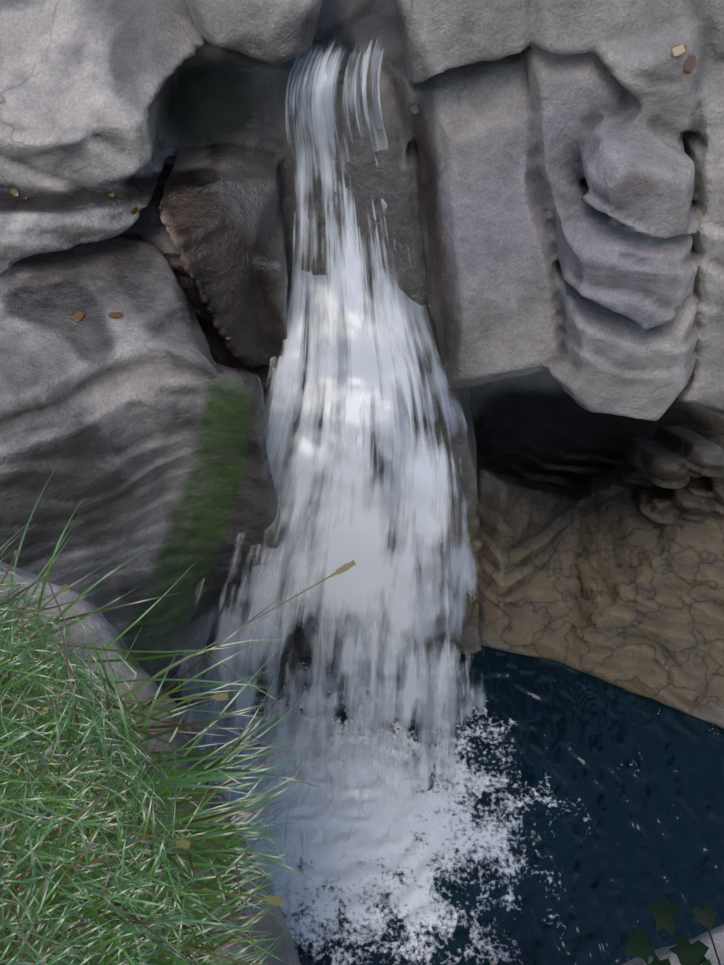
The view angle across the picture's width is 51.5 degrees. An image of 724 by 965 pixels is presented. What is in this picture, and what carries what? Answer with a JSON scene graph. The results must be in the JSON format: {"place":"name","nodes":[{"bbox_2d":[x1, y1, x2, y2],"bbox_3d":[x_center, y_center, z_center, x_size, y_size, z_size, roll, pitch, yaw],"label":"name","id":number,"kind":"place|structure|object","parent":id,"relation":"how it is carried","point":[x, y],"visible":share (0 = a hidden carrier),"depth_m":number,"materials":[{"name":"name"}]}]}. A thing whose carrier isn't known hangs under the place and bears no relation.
{"place":"outdoors","nodes":[
{"label":"outdoors","id":0,"kind":"place"},
{"bbox_2d":[172,35,504,815],"bbox_3d":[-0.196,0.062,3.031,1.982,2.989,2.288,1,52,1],"label":"waterfall","id":1,"kind":"structure","parent":0,"point":[384,366],"depth_m":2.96,"materials":[{"name":"liquid"}]},
{"bbox_2d":[0,0,723,964],"bbox_3d":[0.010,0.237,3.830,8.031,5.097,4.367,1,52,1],"label":"cliff rocks","id":2,"kind":"object","parent":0,"point":[550,174],"visible":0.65,"depth_m":2.44,"materials":[{"name":"grey stone"}]},
{"bbox_2d":[0,460,355,964],"bbox_3d":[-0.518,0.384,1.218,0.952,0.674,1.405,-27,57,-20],"label":"grass tuft","id":3,"kind":"object","parent":2,"relation":"on","point":[87,862],"visible":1,"depth_m":1.09,"materials":[{"name":"green plant"}]},
{"bbox_2d":[11,44,696,339],"bbox_3d":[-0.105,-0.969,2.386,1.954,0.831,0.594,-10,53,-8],"label":"fallen leaves","id":4,"kind":"object","parent":2,"relation":"on","point":[690,62],"visible":0.98,"depth_m":2.27,"materials":[{"name":"brown plant"}]},
{"bbox_2d":[627,895,720,964],"bbox_3d":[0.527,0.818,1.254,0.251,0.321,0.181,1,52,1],"label":"ivy sprig","id":5,"kind":"object","parent":2,"relation":"on","point":[664,912],"visible":1,"depth_m":1.16,"materials":[{"name":"green plant"}]},
{"bbox_2d":[194,646,723,964],"bbox_3d":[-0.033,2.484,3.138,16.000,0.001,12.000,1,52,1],"label":"pool water","id":6,"kind":"structure","parent":0,"point":[568,815],"depth_m":3.73,"materials":[{"name":"blue liquid"}]}
]}

